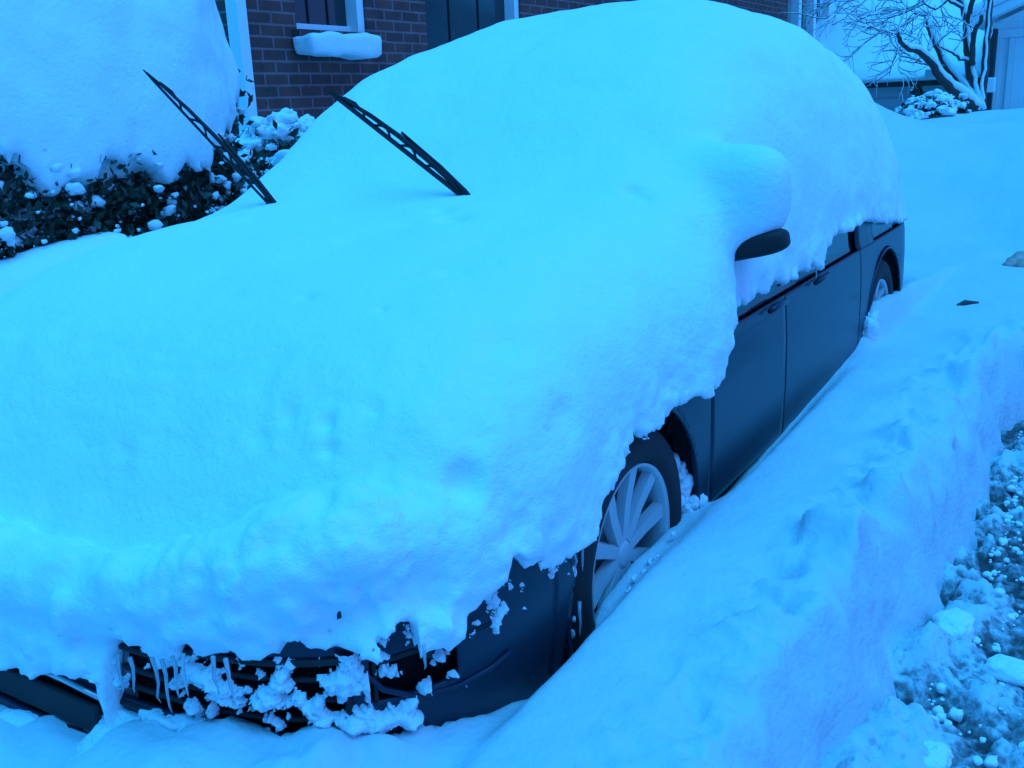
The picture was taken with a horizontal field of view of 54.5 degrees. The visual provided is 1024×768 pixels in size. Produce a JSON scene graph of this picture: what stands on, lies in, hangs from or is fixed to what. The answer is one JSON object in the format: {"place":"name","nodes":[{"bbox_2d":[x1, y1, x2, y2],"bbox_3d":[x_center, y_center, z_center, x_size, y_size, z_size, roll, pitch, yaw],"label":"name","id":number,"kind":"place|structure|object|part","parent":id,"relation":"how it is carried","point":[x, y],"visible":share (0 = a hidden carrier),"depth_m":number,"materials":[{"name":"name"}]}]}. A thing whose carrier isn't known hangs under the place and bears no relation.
{"place":"outdoors","nodes":[
{"label":"outdoors","id":0,"kind":"place"},
{"bbox_2d":[0,102,1023,767],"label":"snow ground","id":1,"kind":"structure","parent":0,"point":[778,602],"depth_m":2.27,"materials":[{"name":"white snow"}]},
{"bbox_2d":[0,709,38,726],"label":"snow chunk","id":2,"kind":"object","parent":1,"relation":"on","point":[18,717],"visible":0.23,"depth_m":1.95,"materials":[{"name":"white snow"}]},
{"bbox_2d":[67,722,117,761],"bbox_3d":[-0.696,0.700,1.826,0.243,0.150,0.133,1,16,10],"label":"snow chunk","id":3,"kind":"object","parent":1,"relation":"on","point":[93,736],"visible":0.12,"depth_m":1.81,"materials":[{"name":"white snow"}]},
{"bbox_2d":[0,0,277,261],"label":"snowy hedge","id":4,"kind":"object","parent":1,"relation":"on","point":[88,105],"visible":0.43,"depth_m":3.49,"materials":[{"name":"white snow"}]},
{"bbox_2d":[235,108,314,189],"bbox_3d":[-1.369,-1.212,6.003,0.686,0.882,0.720,7,18,31],"label":"snowy shrub","id":5,"kind":"object","parent":1,"relation":"on","point":[278,143],"visible":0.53,"depth_m":5.75,"materials":[{"name":"white snow"}]},
{"bbox_2d":[0,0,831,241],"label":"brick house","id":6,"kind":"structure","parent":1,"relation":"on","point":[264,33],"depth_m":7.10,"materials":[{"name":"red brick"}]},
{"bbox_2d":[296,0,364,31],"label":"window","id":7,"kind":"structure","parent":6,"relation":"in","point":[354,8],"depth_m":7.18,"materials":[{"name":"white paint"}]},
{"bbox_2d":[293,31,381,59],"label":"snow slab","id":8,"kind":"structure","parent":6,"relation":"on","point":[356,46],"depth_m":6.71,"materials":[{"name":"white snow"}]},
{"bbox_2d":[504,0,518,20],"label":"window","id":9,"kind":"structure","parent":6,"relation":"in","point":[511,8],"depth_m":8.95,"materials":[{"name":"white paint"}]},
{"bbox_2d":[0,69,904,736],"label":"parked car","id":10,"kind":"object","parent":1,"relation":"on","point":[796,343],"visible":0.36,"depth_m":2.37,"materials":[{"name":"grey paint"}]},
{"bbox_2d":[84,708,214,731],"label":"clinging snow","id":11,"kind":"structure","parent":10,"relation":"attached to","point":[177,722],"depth_m":1.77,"materials":[{"name":"white snow"}]},
{"bbox_2d":[110,647,372,730],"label":"clinging snow","id":12,"kind":"structure","parent":10,"relation":"attached to","point":[345,679],"depth_m":1.67,"materials":[{"name":"white snow"}]},
{"bbox_2d":[263,669,466,736],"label":"clinging snow","id":13,"kind":"structure","parent":10,"relation":"on","point":[406,714],"depth_m":1.69,"materials":[{"name":"white snow"}]},
{"bbox_2d":[319,585,508,687],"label":"clinging snow","id":14,"kind":"structure","parent":10,"relation":"attached to","point":[496,618],"depth_m":1.72,"materials":[{"name":"white snow"}]},
{"bbox_2d":[0,0,907,725],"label":"snow cover","id":15,"kind":"object","parent":10,"relation":"on","point":[368,382],"visible":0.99,"depth_m":2.11,"materials":[{"name":"white snow"}]},
{"bbox_2d":[508,560,569,609],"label":"clinging snow","id":16,"kind":"structure","parent":10,"relation":"attached to","point":[551,574],"depth_m":1.92,"materials":[{"name":"white snow"}]},
{"bbox_2d":[571,566,576,638],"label":"clinging snow","id":17,"kind":"structure","parent":10,"relation":"attached to","point":[573,620],"depth_m":2.04,"materials":[{"name":"white snow"}]},
{"bbox_2d":[669,445,707,512],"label":"clinging snow","id":18,"kind":"structure","parent":10,"relation":"attached to","point":[690,503],"depth_m":2.58,"materials":[{"name":"white snow"}]},
{"bbox_3d":[0.691,0.026,2.911,0.026,0.460,0.657,7,18,31],"label":"front door","id":19,"kind":"part","parent":10,"relation":"part of","materials":[{"name":"grey paint"}]},
{"bbox_3d":[0.903,-0.415,3.234,0.040,0.193,1.630,7,18,31],"label":"side window","id":20,"kind":"part","parent":10,"relation":"part of","materials":[{"name":"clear glass"}]},
{"bbox_3d":[1.127,-0.184,3.594,0.026,0.460,1.006,7,18,31],"label":"rear door","id":21,"kind":"part","parent":10,"relation":"part of","materials":[{"name":"grey paint"}]},
{"bbox_2d":[863,309,879,339],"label":"clinging snow","id":22,"kind":"structure","parent":10,"relation":"on","point":[871,329],"depth_m":4.11,"materials":[{"name":"white snow"}]},
{"bbox_3d":[1.592,-0.747,4.310,0.040,0.193,0.430,7,18,31],"label":"side window","id":23,"kind":"part","parent":10,"relation":"part of","materials":[{"name":"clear glass"}]},
{"bbox_2d":[625,531,675,592],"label":"clinging snow","id":24,"kind":"structure","parent":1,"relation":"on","point":[634,578],"depth_m":2.30,"materials":[{"name":"white snow"}]},
{"bbox_2d":[779,0,994,111],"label":"bare tree","id":25,"kind":"object","parent":1,"relation":"on","point":[951,78],"visible":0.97,"depth_m":11.83,"materials":[{"name":"brown plant"}]},
{"bbox_2d":[815,0,983,111],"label":"shed","id":26,"kind":"structure","parent":1,"relation":"on","point":[885,96],"depth_m":15.95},
{"bbox_2d":[910,84,925,96],"bbox_3d":[4.579,-3.154,11.244,0.181,0.486,0.209,7,18,31],"label":"snowy shrub","id":27,"kind":"object","parent":1,"relation":"on","point":[916,90],"visible":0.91,"depth_m":11.18,"materials":[{"name":"green plant"}]},
{"bbox_2d":[895,91,956,119],"bbox_3d":[4.588,-2.892,11.069,0.622,0.722,0.665,-1,16,6],"label":"snowy shrub","id":28,"kind":"object","parent":1,"relation":"on","point":[914,107],"visible":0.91,"depth_m":10.84,"materials":[{"name":"white snow"}]},
{"bbox_2d":[924,89,971,114],"bbox_3d":[4.905,-2.983,11.340,0.617,0.754,0.630,7,18,31],"label":"snowy shrub","id":29,"kind":"object","parent":1,"relation":"on","point":[959,105],"visible":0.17,"depth_m":11.14,"materials":[{"name":"white snow"}]},
{"bbox_2d":[956,300,978,305],"bbox_3d":[2.208,-0.393,4.814,0.123,0.033,0.027,-8,17,-20],"label":"bark scrap","id":30,"kind":"object","parent":1,"relation":"on","point":[965,302],"visible":0.97,"depth_m":4.80,"materials":[{"name":"brown wood"}]},
{"bbox_2d":[986,28,998,109],"bbox_3d":[6.177,-3.652,12.917,0.102,1.823,0.150,7,18,31],"label":"wooden post","id":31,"kind":"object","parent":1,"relation":"on","point":[993,48],"visible":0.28,"depth_m":12.71,"materials":[{"name":"brown wood"}]},
{"bbox_2d":[987,77,995,92],"bbox_3d":[6.076,-3.797,12.618,0.110,0.180,0.170,7,18,31],"label":"meter box","id":32,"kind":"object","parent":31,"relation":"attached to","point":[991,86],"visible":0.63,"depth_m":12.54,"materials":[{"name":"white paint"}]},
{"bbox_2d":[971,0,1023,109],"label":"white garage","id":33,"kind":"structure","parent":1,"relation":"on","point":[1008,21],"depth_m":12.87,"materials":[{"name":"paint"}]},
{"bbox_2d":[1009,37,1023,108],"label":"garage door","id":34,"kind":"structure","parent":33,"relation":"in","point":[1017,88],"depth_m":12.88,"materials":[{"name":"white paint"}]},
{"bbox_2d":[1002,251,1023,267],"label":"earth clod","id":35,"kind":"object","parent":1,"relation":"on","point":[1015,259],"visible":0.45,"depth_m":5.99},
{"bbox_2d":[822,420,1023,767],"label":"driveway","id":36,"kind":"structure","parent":0,"point":[899,728],"depth_m":2.28,"materials":[{"name":"white snow"}]},
{"bbox_2d":[923,740,951,767],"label":"snow chunk","id":37,"kind":"object","parent":36,"relation":"on","point":[939,754],"visible":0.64,"depth_m":1.98,"materials":[{"name":"white snow"}]},
{"bbox_2d":[932,607,974,641],"bbox_3d":[1.093,0.603,2.453,0.099,0.078,0.124,1,16,10],"label":"snow chunk","id":38,"kind":"object","parent":36,"relation":"on","point":[957,623],"visible":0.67,"depth_m":2.42,"materials":[{"name":"white snow"}]},
{"bbox_2d":[927,431,1023,767],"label":"snow crumbs","id":39,"kind":"object","parent":36,"relation":"on","point":[956,714],"visible":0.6,"depth_m":2.40,"materials":[{"name":"white snow"}]},
{"bbox_2d":[982,654,1023,686],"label":"snow chunk","id":40,"kind":"object","parent":36,"relation":"on","point":[1005,668],"visible":1,"depth_m":2.26,"materials":[{"name":"white snow"}]}
]}

